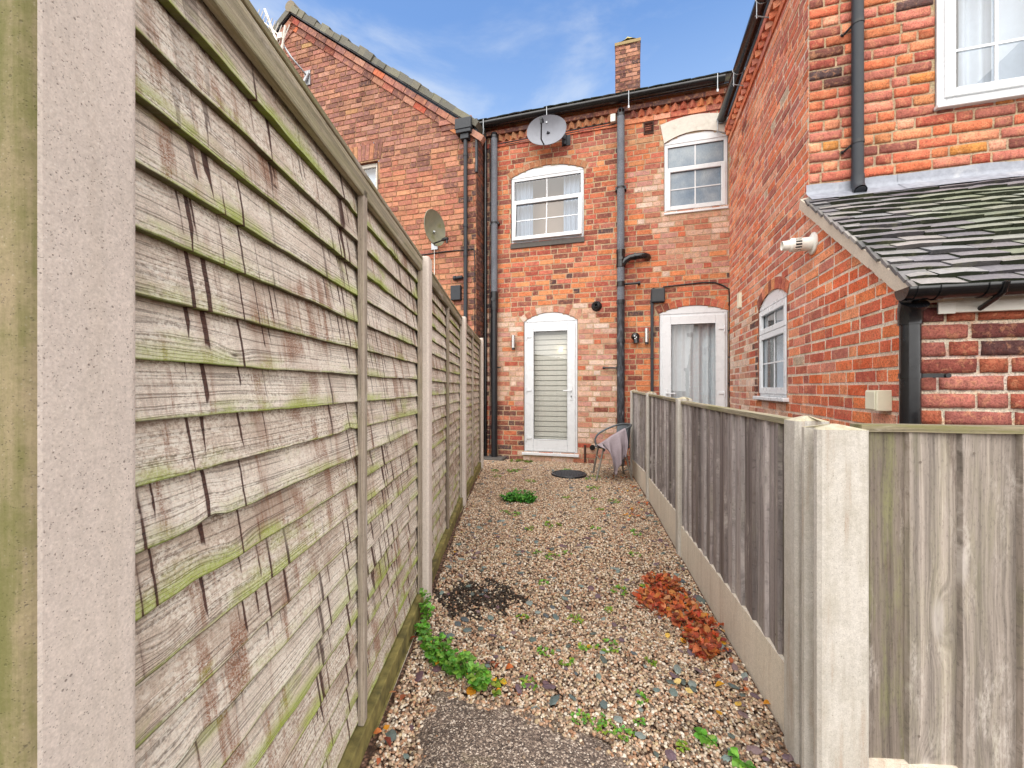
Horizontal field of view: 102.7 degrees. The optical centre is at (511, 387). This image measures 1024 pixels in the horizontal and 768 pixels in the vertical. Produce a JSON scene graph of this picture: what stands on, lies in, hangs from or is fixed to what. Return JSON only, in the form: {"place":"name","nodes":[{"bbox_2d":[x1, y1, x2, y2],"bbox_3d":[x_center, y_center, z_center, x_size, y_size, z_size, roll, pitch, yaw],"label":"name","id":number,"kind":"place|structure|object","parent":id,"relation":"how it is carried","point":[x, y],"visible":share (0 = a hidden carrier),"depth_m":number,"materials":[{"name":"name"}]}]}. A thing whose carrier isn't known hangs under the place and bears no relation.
{"place":"outdoors","nodes":[
{"label":"outdoors","id":0,"kind":"place"},
{"bbox_2d":[250,0,754,142],"label":"sky","id":1,"kind":"structure","parent":0,"point":[486,58],"materials":[{"name":"blue"}]},
{"bbox_2d":[430,459,709,611],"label":"gravel","id":2,"kind":"structure","parent":0,"point":[605,493],"depth_m":3.27,"materials":[{"name":"beige gravel"}]},
{"bbox_2d":[509,459,532,462],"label":"weed","id":3,"kind":"object","parent":2,"relation":"on","point":[518,460],"visible":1,"depth_m":6.95,"materials":[{"name":"green plant"}]},
{"bbox_2d":[545,553,559,559],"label":"weed","id":4,"kind":"object","parent":2,"relation":"on","point":[549,554],"visible":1,"depth_m":3.03,"materials":[{"name":"green plant"}]},
{"bbox_2d":[544,521,561,527],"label":"weed","id":5,"kind":"object","parent":2,"relation":"on","point":[557,523],"visible":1,"depth_m":3.71,"materials":[{"name":"green plant"}]},
{"bbox_2d":[611,584,626,595],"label":"weed","id":6,"kind":"object","parent":2,"relation":"on","point":[618,586],"visible":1,"depth_m":2.53,"materials":[{"name":"green plant"}]},
{"bbox_2d":[632,570,726,662],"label":"fallen leaves","id":7,"kind":"object","parent":2,"relation":"on","point":[705,649],"visible":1,"depth_m":2.25,"materials":[{"name":"orange plant"}]},
{"bbox_2d":[359,461,795,767],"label":"path","id":8,"kind":"structure","parent":0,"point":[371,750],"depth_m":1.91,"materials":[{"name":"beige gravel"}]},
{"bbox_2d":[499,488,536,502],"bbox_3d":[0.067,1.208,4.558,0.434,0.111,0.359,0,0,0],"label":"weed","id":9,"kind":"object","parent":8,"relation":"on","point":[527,497],"visible":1,"depth_m":4.51,"materials":[{"name":"green plant"}]},
{"bbox_2d":[412,691,649,767],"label":"concrete slab","id":10,"kind":"structure","parent":8,"relation":"on","point":[466,733],"depth_m":1.43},
{"bbox_2d":[551,470,586,478],"bbox_3d":[0.815,1.250,5.860,0.508,0.061,0.508,0,0,0],"label":"manhole cover","id":11,"kind":"object","parent":8,"relation":"on","point":[571,474],"visible":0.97,"depth_m":5.78,"materials":[{"name":"metal"}]},
{"bbox_2d":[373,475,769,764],"bbox_3d":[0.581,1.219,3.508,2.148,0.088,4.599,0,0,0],"label":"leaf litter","id":12,"kind":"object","parent":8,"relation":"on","point":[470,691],"visible":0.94,"depth_m":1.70,"materials":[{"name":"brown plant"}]},
{"bbox_2d":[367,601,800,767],"bbox_3d":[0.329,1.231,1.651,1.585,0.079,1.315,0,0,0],"label":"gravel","id":13,"kind":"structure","parent":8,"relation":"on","point":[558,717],"depth_m":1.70,"materials":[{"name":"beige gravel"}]},
{"bbox_2d":[414,588,434,636],"bbox_3d":[-0.441,1.134,2.067,0.090,0.171,0.204,0,0,0],"label":"weed","id":14,"kind":"object","parent":13,"relation":"on","point":[424,625],"visible":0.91,"depth_m":2.12,"materials":[{"name":"green plant"}]},
{"bbox_2d":[417,629,492,691],"bbox_3d":[-0.265,1.206,1.821,0.456,0.109,0.139,0,0,41],"label":"weed","id":15,"kind":"object","parent":13,"relation":"on","point":[480,680],"visible":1,"depth_m":1.79,"materials":[{"name":"green plant"}]},
{"bbox_2d":[483,677,506,696],"bbox_3d":[-0.072,1.240,1.703,0.107,0.034,0.098,0,0,38],"label":"weed","id":16,"kind":"object","parent":13,"relation":"on","point":[497,685],"visible":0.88,"depth_m":1.71,"materials":[{"name":"green plant"}]},
{"bbox_2d":[516,614,529,619],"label":"weed","id":17,"kind":"object","parent":13,"relation":"on","point":[527,616],"visible":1,"depth_m":2.23,"materials":[{"name":"green plant"}]},
{"bbox_2d":[520,675,537,690],"bbox_3d":[0.070,1.247,1.724,0.087,0.023,0.064,0,0,43],"label":"weed","id":18,"kind":"object","parent":13,"relation":"on","point":[526,681],"visible":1,"depth_m":1.73,"materials":[{"name":"green plant"}]},
{"bbox_2d":[537,645,553,656],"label":"weed","id":19,"kind":"object","parent":13,"relation":"on","point":[541,652],"visible":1,"depth_m":1.94,"materials":[{"name":"green plant"}]},
{"bbox_2d":[557,657,574,665],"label":"weed","id":20,"kind":"object","parent":13,"relation":"on","point":[570,663],"visible":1,"depth_m":1.85,"materials":[{"name":"green plant"}]},
{"bbox_2d":[567,614,583,623],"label":"weed","id":21,"kind":"object","parent":13,"relation":"on","point":[579,618],"visible":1,"depth_m":2.21,"materials":[{"name":"green plant"}]},
{"bbox_2d":[578,642,598,650],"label":"weed","id":22,"kind":"object","parent":13,"relation":"on","point":[586,648],"visible":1,"depth_m":1.96,"materials":[{"name":"green plant"}]},
{"bbox_2d":[603,606,612,612],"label":"weed","id":23,"kind":"object","parent":13,"relation":"on","point":[609,608],"visible":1,"depth_m":2.30,"materials":[{"name":"green plant"}]},
{"bbox_2d":[601,638,620,652],"bbox_3d":[0.468,1.237,1.961,0.095,0.020,0.097,0,0,0],"label":"weed","id":24,"kind":"object","parent":13,"relation":"on","point":[609,647],"visible":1,"depth_m":1.95,"materials":[{"name":"green plant"}]},
{"bbox_2d":[633,717,645,726],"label":"weed","id":25,"kind":"object","parent":13,"relation":"on","point":[643,720],"visible":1,"depth_m":1.53,"materials":[{"name":"green plant"}]},
{"bbox_2d":[635,689,648,704],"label":"weed","id":26,"kind":"object","parent":13,"relation":"on","point":[642,694],"visible":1,"depth_m":1.64,"materials":[{"name":"green plant"}]},
{"bbox_2d":[644,656,656,666],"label":"weed","id":27,"kind":"object","parent":13,"relation":"on","point":[652,663],"visible":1,"depth_m":1.85,"materials":[{"name":"green plant"}]},
{"bbox_2d":[675,739,690,751],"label":"weed","id":28,"kind":"object","parent":13,"relation":"on","point":[678,742],"visible":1,"depth_m":1.43,"materials":[{"name":"green plant"}]},
{"bbox_2d":[693,727,716,749],"bbox_3d":[0.686,1.248,1.456,0.079,0.035,0.066,0,0,24],"label":"weed","id":29,"kind":"object","parent":13,"relation":"on","point":[700,734],"visible":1,"depth_m":1.45,"materials":[{"name":"green plant"}]},
{"bbox_2d":[571,708,636,741],"bbox_3d":[0.338,1.243,1.515,0.246,0.024,0.089,0,0,27],"label":"weed","id":30,"kind":"object","parent":8,"relation":"on","point":[615,731],"visible":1,"depth_m":1.51,"materials":[{"name":"green plant"}]},
{"bbox_2d":[592,423,633,480],"bbox_3d":[1.385,0.881,5.723,0.546,0.766,0.567,0,0,0],"label":"garden chair","id":31,"kind":"object","parent":8,"relation":"on","point":[621,426],"visible":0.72,"depth_m":5.76,"materials":[{"name":"grey metal"}]},
{"bbox_2d":[597,428,627,474],"bbox_3d":[1.340,0.847,5.474,0.392,0.611,0.308,0,0,9],"label":"towel","id":32,"kind":"object","parent":31,"relation":"hanging from","point":[616,445],"visible":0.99,"depth_m":5.40,"materials":[{"name":"fabric"}]},
{"bbox_2d":[728,747,755,767],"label":"weed","id":33,"kind":"object","parent":8,"relation":"on","point":[737,762],"visible":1,"depth_m":1.36,"materials":[{"name":"green plant"}]},
{"label":"ground","id":34,"kind":"structure","parent":0,"visible":0},
{"bbox_2d":[0,0,134,767],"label":"concrete post","id":35,"kind":"object","parent":34,"relation":"on","point":[67,383],"visible":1,"depth_m":0.42,"materials":[{"name":"beige concrete"}]},
{"bbox_2d":[269,0,485,338],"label":"gable house","id":36,"kind":"structure","parent":34,"relation":"on","point":[410,159],"depth_m":7.31,"materials":[{"name":"brick"}]},
{"bbox_2d":[258,8,310,85],"bbox_3d":[-4.309,-6.444,7.627,0.989,1.228,0.414,0,0,-17],"label":"tv aerial","id":37,"kind":"object","parent":36,"relation":"attached to","point":[281,36],"visible":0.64,"depth_m":7.60,"materials":[{"name":"metal"}]},
{"bbox_2d":[362,163,376,187],"bbox_3d":[-2.865,-3.498,7.691,0.887,1.296,0.060,0,0,16],"label":"window","id":38,"kind":"structure","parent":36,"relation":"in","point":[370,166],"depth_m":7.59,"materials":[{"name":"white paint"}]},
{"bbox_2d":[424,209,448,249],"bbox_3d":[-1.219,-2.641,6.868,0.385,0.606,0.632,0,0,0],"label":"satellite dish","id":39,"kind":"object","parent":36,"relation":"attached to","point":[434,226],"visible":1,"depth_m":6.85,"materials":[{"name":"beige metal"}]},
{"bbox_2d":[421,249,474,331],"bbox_3d":[-1.324,-1.664,7.141,1.468,1.429,0.022,0,0,16],"label":"cable","id":40,"kind":"object","parent":36,"relation":"attached to","point":[474,275],"visible":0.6,"depth_m":6.94,"materials":[{"name":"black plastic"}]},
{"bbox_2d":[451,285,461,300],"bbox_3d":[-0.954,-1.615,7.003,0.180,0.250,0.092,0,0,16],"label":"meter box","id":41,"kind":"object","parent":36,"relation":"attached to","point":[456,292],"visible":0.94,"depth_m":6.96,"materials":[{"name":"grey plastic"}]},
{"bbox_2d":[453,275,462,280],"bbox_3d":[-0.922,-1.870,7.000,0.172,0.080,0.102,0,0,16],"label":"waste pipe","id":42,"kind":"object","parent":36,"relation":"attached to","point":[455,278],"visible":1,"depth_m":6.97,"materials":[{"name":"grey plastic"}]},
{"bbox_2d":[455,116,473,323],"bbox_3d":[-0.758,-1.802,7.067,0.310,5.705,0.427,0,0,16],"label":"downpipe","id":43,"kind":"object","parent":36,"relation":"attached to","point":[464,128],"visible":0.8,"depth_m":6.92,"materials":[{"name":"grey plastic"}]},
{"bbox_2d":[475,118,477,172],"bbox_3d":[-0.599,-4.100,6.944,0.035,0.900,0.050,0,0,16],"label":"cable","id":44,"kind":"object","parent":36,"relation":"attached to","point":[476,155],"visible":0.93,"depth_m":6.92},
{"bbox_2d":[338,592,423,767],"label":"gravel board","id":45,"kind":"object","parent":34,"relation":"on","point":[361,736],"visible":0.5,"depth_m":1.56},
{"bbox_2d":[135,0,422,767],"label":"fence panel","id":46,"kind":"object","parent":45,"relation":"on","point":[278,440],"visible":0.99,"depth_m":0.84,"materials":[{"name":"beige wood"}]},
{"bbox_2d":[416,256,431,603],"bbox_3d":[-0.521,0.411,2.313,0.125,2.278,0.102,0,0,0],"label":"concrete post","id":47,"kind":"object","parent":34,"relation":"on","point":[427,423],"visible":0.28,"depth_m":2.26,"materials":[{"name":"beige concrete"}]},
{"bbox_2d":[432,498,463,583],"bbox_3d":[-0.526,1.251,3.292,0.078,0.238,1.891,0,0,-1],"label":"gravel board","id":48,"kind":"object","parent":34,"relation":"on","point":[441,549],"visible":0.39,"depth_m":3.10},
{"bbox_2d":[432,272,461,558],"bbox_3d":[-0.539,0.203,3.292,0.073,1.855,1.891,0,0,-1],"label":"fence panel","id":49,"kind":"object","parent":48,"relation":"on","point":[446,408],"visible":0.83,"depth_m":3.24,"materials":[{"name":"beige wood"}]},
{"bbox_2d":[459,316,466,505],"bbox_3d":[-0.540,0.408,4.270,0.125,2.283,0.102,0,0,0],"label":"concrete post","id":50,"kind":"object","parent":34,"relation":"on","point":[464,407],"visible":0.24,"depth_m":4.22,"materials":[{"name":"beige concrete"}]},
{"bbox_2d":[467,462,481,497],"bbox_3d":[-0.515,1.251,5.260,0.078,0.238,1.915,0,0,1],"label":"gravel board","id":51,"kind":"object","parent":34,"relation":"on","point":[478,468],"visible":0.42,"depth_m":5.22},
{"bbox_2d":[467,324,480,482],"bbox_3d":[-0.528,0.203,5.260,0.073,1.855,1.915,0,0,1],"label":"fence panel","id":52,"kind":"object","parent":51,"relation":"on","point":[473,406],"visible":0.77,"depth_m":5.26,"materials":[{"name":"beige wood"}]},
{"bbox_2d":[478,338,483,467],"bbox_3d":[-0.499,0.399,6.251,0.125,2.303,0.102,0,0,0],"label":"concrete post","id":53,"kind":"object","parent":34,"relation":"on","point":[482,402],"visible":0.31,"depth_m":6.20,"materials":[{"name":"beige concrete"}]},
{"bbox_2d":[484,456,506,460],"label":"drain kerb","id":54,"kind":"structure","parent":34,"relation":"on","point":[500,458],"depth_m":7.03,"materials":[{"name":"concrete"}]},
{"bbox_2d":[478,92,620,463],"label":"terraced house","id":55,"kind":"structure","parent":34,"relation":"on","point":[553,275],"depth_m":6.91,"materials":[{"name":"red brick"}]},
{"bbox_2d":[483,128,486,455],"bbox_3d":[-0.480,-1.627,7.199,0.070,5.854,0.146,0,0,16],"label":"downpipe","id":56,"kind":"object","parent":55,"relation":"attached to","point":[485,297],"visible":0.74,"depth_m":7.21,"materials":[{"name":"black plastic"}]},
{"bbox_2d":[489,141,490,454],"bbox_3d":[-0.382,-1.575,7.243,0.045,5.550,0.022,0,0,16],"label":"cable","id":57,"kind":"object","parent":55,"relation":"attached to","point":[489,287],"visible":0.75,"depth_m":7.25,"materials":[{"name":"black plastic"}]},
{"bbox_2d":[490,132,500,456],"bbox_3d":[-0.293,-1.600,7.152,0.190,5.700,0.160,0,0,16],"label":"soil pipe","id":58,"kind":"object","parent":55,"relation":"attached to","point":[494,223],"visible":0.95,"depth_m":7.11,"materials":[{"name":"black plastic"}]},
{"bbox_2d":[511,335,515,349],"bbox_3d":[0.028,-0.777,7.086,0.062,0.255,0.107,0,0,16],"label":"wall light","id":59,"kind":"object","parent":55,"relation":"attached to","point":[513,344],"visible":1,"depth_m":7.04,"materials":[{"name":"metal"}]},
{"bbox_2d":[515,181,532,236],"bbox_3d":[0.187,-3.025,7.273,0.390,1.350,0.054,0,0,16],"label":"curtain","id":60,"kind":"object","parent":55,"relation":"hanging from","point":[523,191],"visible":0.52,"depth_m":7.27,"materials":[{"name":"white fabric"}]},
{"bbox_2d":[510,165,583,248],"bbox_3d":[0.591,-3.099,6.977,1.274,1.375,0.153,0,0,16],"label":"window","id":61,"kind":"structure","parent":55,"relation":"in","point":[547,172],"depth_m":6.96,"materials":[{"name":"white plastic"}]},
{"bbox_2d":[527,115,569,146],"bbox_3d":[0.631,-4.221,6.663,0.732,0.490,0.442,0,0,-5],"label":"satellite dish","id":62,"kind":"object","parent":55,"relation":"attached to","point":[541,131],"visible":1,"depth_m":6.76,"materials":[{"name":"grey metal"}]},
{"bbox_2d":[534,331,566,439],"bbox_3d":[0.682,-0.013,7.059,0.700,1.955,0.027,0,0,16],"label":"window blind","id":63,"kind":"object","parent":55,"relation":"attached to","point":[550,386],"depth_m":7.06,"materials":[{"name":"plastic"}]},
{"bbox_2d":[522,312,578,456],"bbox_3d":[0.652,-0.061,6.965,0.977,2.432,0.141,0,0,16],"label":"door","id":64,"kind":"structure","parent":55,"relation":"in","point":[545,322],"depth_m":6.94,"materials":[{"name":"white plastic"}]},
{"bbox_2d":[498,122,616,144],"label":"brick cornice","id":65,"kind":"structure","parent":55,"relation":"attached to","point":[565,133],"depth_m":6.81,"materials":[{"name":"red brick"}]},
{"bbox_2d":[564,175,579,231],"bbox_3d":[1.094,-3.025,7.009,0.420,1.350,0.054,0,0,16],"label":"curtain","id":66,"kind":"object","parent":55,"relation":"hanging from","point":[571,184],"visible":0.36,"depth_m":7.03,"materials":[{"name":"white fabric"}]},
{"bbox_2d":[584,445,585,461],"bbox_3d":[1.209,1.090,6.776,0.033,0.280,0.033,0,0,-6],"label":"pipe stub","id":67,"kind":"object","parent":55,"relation":"attached to","point":[584,453],"visible":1,"depth_m":6.76,"materials":[{"name":"metal"}]},
{"bbox_2d":[591,301,601,310],"bbox_3d":[1.377,-1.338,6.685,0.170,0.170,0.125,0,0,16],"label":"boiler flue","id":68,"kind":"object","parent":55,"relation":"attached to","point":[596,305],"visible":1,"depth_m":6.69,"materials":[{"name":"black plastic"}]},
{"bbox_2d":[610,113,615,123],"bbox_3d":[1.634,-4.348,6.626,0.080,0.125,0.075,0,0,16],"label":"terminal box","id":69,"kind":"object","parent":55,"relation":"attached to","point":[612,118],"visible":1,"depth_m":6.60,"materials":[{"name":"white plastic"}]},
{"bbox_2d":[602,107,650,466],"bbox_3d":[1.830,-1.597,6.539,0.749,5.735,0.193,0,0,16],"label":"soil pipe","id":70,"kind":"object","parent":55,"relation":"attached to","point":[622,260],"visible":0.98,"depth_m":6.50,"materials":[{"name":"black plastic"}]},
{"bbox_2d":[630,390,637,473],"bbox_3d":[1.779,0.789,5.967,0.105,1.521,0.090,0,0,10],"label":"concrete post","id":71,"kind":"object","parent":34,"relation":"on","point":[631,422],"visible":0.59,"depth_m":5.93,"materials":[{"name":"beige concrete"}]},
{"bbox_2d":[632,460,645,494],"bbox_3d":[1.666,1.179,5.288,0.050,0.381,1.327,0,0,9],"label":"gravel board","id":72,"kind":"object","parent":34,"relation":"on","point":[639,474],"visible":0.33,"depth_m":5.25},
{"bbox_2d":[632,391,645,471],"bbox_3d":[1.665,0.547,5.284,0.054,0.994,1.337,0,0,9],"label":"fence panel","id":73,"kind":"object","parent":72,"relation":"on","point":[639,428],"visible":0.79,"depth_m":5.34,"materials":[{"name":"grey wood"}]},
{"bbox_2d":[646,391,655,500],"bbox_3d":[1.564,0.797,4.607,0.105,1.506,0.090,0,0,10],"label":"concrete post","id":74,"kind":"object","parent":34,"relation":"on","point":[647,441],"visible":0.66,"depth_m":4.57,"materials":[{"name":"beige concrete"}]},
{"bbox_2d":[649,478,675,547],"bbox_3d":[1.424,1.172,3.845,0.050,0.396,1.499,0,0,10],"label":"gravel board","id":75,"kind":"object","parent":34,"relation":"on","point":[665,510],"visible":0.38,"depth_m":3.67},
{"bbox_2d":[649,394,675,509],"bbox_3d":[1.422,0.543,3.841,0.054,0.941,1.509,0,0,10],"label":"fence panel","id":76,"kind":"object","parent":75,"relation":"on","point":[663,443],"visible":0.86,"depth_m":3.79,"materials":[{"name":"grey wood"}]},
{"bbox_2d":[676,397,692,556],"bbox_3d":[1.294,0.809,3.082,0.105,1.481,0.090,0,0,10],"label":"concrete post","id":77,"kind":"object","parent":34,"relation":"on","point":[678,470],"visible":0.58,"depth_m":3.05,"materials":[{"name":"beige concrete"}]},
{"bbox_2d":[681,526,783,733],"bbox_3d":[1.143,1.183,2.240,0.050,0.374,1.661,0,0,10],"label":"gravel board","id":78,"kind":"object","parent":34,"relation":"on","point":[761,658],"visible":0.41,"depth_m":1.88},
{"bbox_2d":[681,401,792,655],"bbox_3d":[1.141,0.570,2.235,0.054,0.939,1.672,0,0,10],"label":"fence panel","id":79,"kind":"object","parent":78,"relation":"on","point":[733,492],"visible":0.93,"depth_m":1.90,"materials":[{"name":"grey wood"}]},
{"bbox_2d":[784,416,828,767],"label":"concrete post","id":80,"kind":"object","parent":34,"relation":"on","point":[793,584],"visible":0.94,"depth_m":1.38,"materials":[{"name":"beige concrete"}]},
{"bbox_2d":[615,0,1023,464],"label":"wing house","id":81,"kind":"structure","parent":34,"relation":"on","point":[737,174],"depth_m":3.33,"materials":[{"name":"red brick"}]},
{"bbox_2d":[631,333,639,343],"bbox_3d":[1.958,-0.784,6.502,0.132,0.181,0.152,0,0,16],"label":"security camera","id":82,"kind":"object","parent":81,"relation":"attached to","point":[635,337],"visible":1,"depth_m":6.44,"materials":[{"name":"black plastic"}]},
{"bbox_2d":[645,328,648,344],"bbox_3d":[2.128,-0.807,6.476,0.062,0.255,0.107,0,0,16],"label":"wall light","id":83,"kind":"object","parent":81,"relation":"attached to","point":[646,336],"visible":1,"depth_m":6.43,"materials":[{"name":"metal"}]},
{"bbox_2d":[644,121,653,134],"bbox_3d":[2.172,-4.125,6.508,0.150,0.190,0.022,0,0,16],"label":"air brick","id":84,"kind":"object","parent":81,"relation":"attached to","point":[651,131],"visible":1,"depth_m":6.50,"materials":[{"name":"metal"}]},
{"bbox_2d":[650,297,653,391],"bbox_3d":[2.216,-0.250,6.480,0.056,2.400,0.049,0,0,16],"label":"conduit","id":85,"kind":"object","parent":81,"relation":"attached to","point":[651,346],"visible":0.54,"depth_m":6.46,"materials":[{"name":"grey plastic"}]},
{"bbox_2d":[651,288,664,302],"bbox_3d":[2.298,-1.445,6.439,0.200,0.220,0.080,0,0,16],"label":"junction box","id":86,"kind":"object","parent":81,"relation":"attached to","point":[657,295],"visible":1,"depth_m":6.40,"materials":[{"name":"grey plastic"}]},
{"bbox_2d":[650,282,729,407],"bbox_3d":[2.740,-0.286,6.331,1.139,2.672,0.038,0,0,16],"label":"cable","id":87,"kind":"object","parent":81,"relation":"attached to","point":[729,320],"visible":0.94,"depth_m":6.17,"materials":[{"name":"black plastic"}]},
{"bbox_2d":[659,306,727,406],"bbox_3d":[2.801,-0.036,6.341,1.032,2.462,0.141,0,0,16],"label":"door","id":88,"kind":"structure","parent":81,"relation":"in","point":[686,315],"depth_m":6.32,"materials":[{"name":"white plastic"}]},
{"bbox_2d":[671,307,718,404],"bbox_3d":[2.931,-0.100,6.486,1.000,2.300,0.069,0,0,16],"label":"curtain","id":89,"kind":"object","parent":81,"relation":"hanging from","point":[693,361],"visible":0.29,"depth_m":6.50,"materials":[{"name":"fabric"}]},
{"bbox_2d":[664,131,727,214],"bbox_3d":[2.841,-3.331,6.351,0.910,1.241,0.099,0,0,16],"label":"window","id":90,"kind":"structure","parent":81,"relation":"in","point":[695,164],"depth_m":6.35,"materials":[{"name":"white plastic"}]},
{"bbox_2d":[737,292,741,308],"bbox_3d":[3.090,-1.180,5.565,0.035,0.200,0.120,0,0,16],"label":"wall vent","id":91,"kind":"object","parent":81,"relation":"attached to","point":[739,300],"depth_m":5.51,"materials":[{"name":"beige plastic"}]},
{"bbox_2d":[753,289,788,401],"bbox_3d":[2.762,-0.442,4.340,0.130,1.159,1.004,0,0,16],"label":"window","id":92,"kind":"structure","parent":81,"relation":"in","point":[776,300],"depth_m":4.34,"materials":[{"name":"white plastic"}]},
{"bbox_2d":[777,308,783,386],"bbox_3d":[2.869,-0.400,4.171,0.066,1.300,0.880,0,0,16],"label":"curtain","id":93,"kind":"object","parent":81,"relation":"hanging from","point":[780,315],"visible":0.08,"depth_m":4.51,"materials":[{"name":"fabric"}]},
{"bbox_2d":[780,232,818,254],"bbox_3d":[2.350,-1.175,3.369,0.230,0.180,0.180,0,0,16],"label":"boiler flue","id":94,"kind":"object","parent":81,"relation":"attached to","point":[810,243],"visible":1,"depth_m":3.33,"materials":[{"name":"white plastic"}]},
{"bbox_2d":[840,0,867,192],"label":"downpipe","id":95,"kind":"object","parent":81,"relation":"attached to","point":[856,145],"visible":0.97,"depth_m":3.27,"materials":[{"name":"grey plastic"}]},
{"bbox_2d":[865,390,891,410],"bbox_3d":[2.146,0.075,2.403,0.080,0.120,0.120,0,0,16],"label":"junction box","id":96,"kind":"object","parent":81,"relation":"attached to","point":[878,400],"visible":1,"depth_m":2.35,"materials":[{"name":"beige plastic"}]},
{"bbox_2d":[897,300,951,423],"bbox_3d":[2.079,0.402,2.076,0.222,1.736,0.126,0,0,3],"label":"downpipe","id":97,"kind":"object","parent":81,"relation":"attached to","point":[910,322],"visible":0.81,"depth_m":2.06,"materials":[{"name":"black plastic"}]},
{"bbox_2d":[958,0,990,86],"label":"curtain","id":98,"kind":"object","parent":81,"relation":"hanging from","point":[974,29],"visible":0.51,"depth_m":3.32,"materials":[{"name":"fabric"}]},
{"bbox_2d":[934,0,1023,111],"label":"window","id":99,"kind":"structure","parent":81,"relation":"in","point":[947,96],"depth_m":3.14,"materials":[{"name":"white plastic"}]},
{"bbox_2d":[991,0,1023,81],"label":"roller blind","id":100,"kind":"object","parent":81,"relation":"attached to","point":[1010,26],"depth_m":3.23,"materials":[{"name":"fabric"}]},
{"bbox_2d":[802,424,868,767],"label":"concrete post","id":101,"kind":"object","parent":34,"relation":"on","point":[835,595],"visible":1,"depth_m":1.18,"materials":[{"name":"grey concrete"}]},
{"bbox_2d":[869,758,957,767],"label":"gravel board","id":102,"kind":"object","parent":34,"relation":"on","point":[885,763],"visible":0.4,"depth_m":1.18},
{"bbox_2d":[850,423,1023,767],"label":"fence panel","id":103,"kind":"object","parent":102,"relation":"on","point":[946,594],"visible":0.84,"depth_m":1.17,"materials":[{"name":"grey wood"}]}
]}

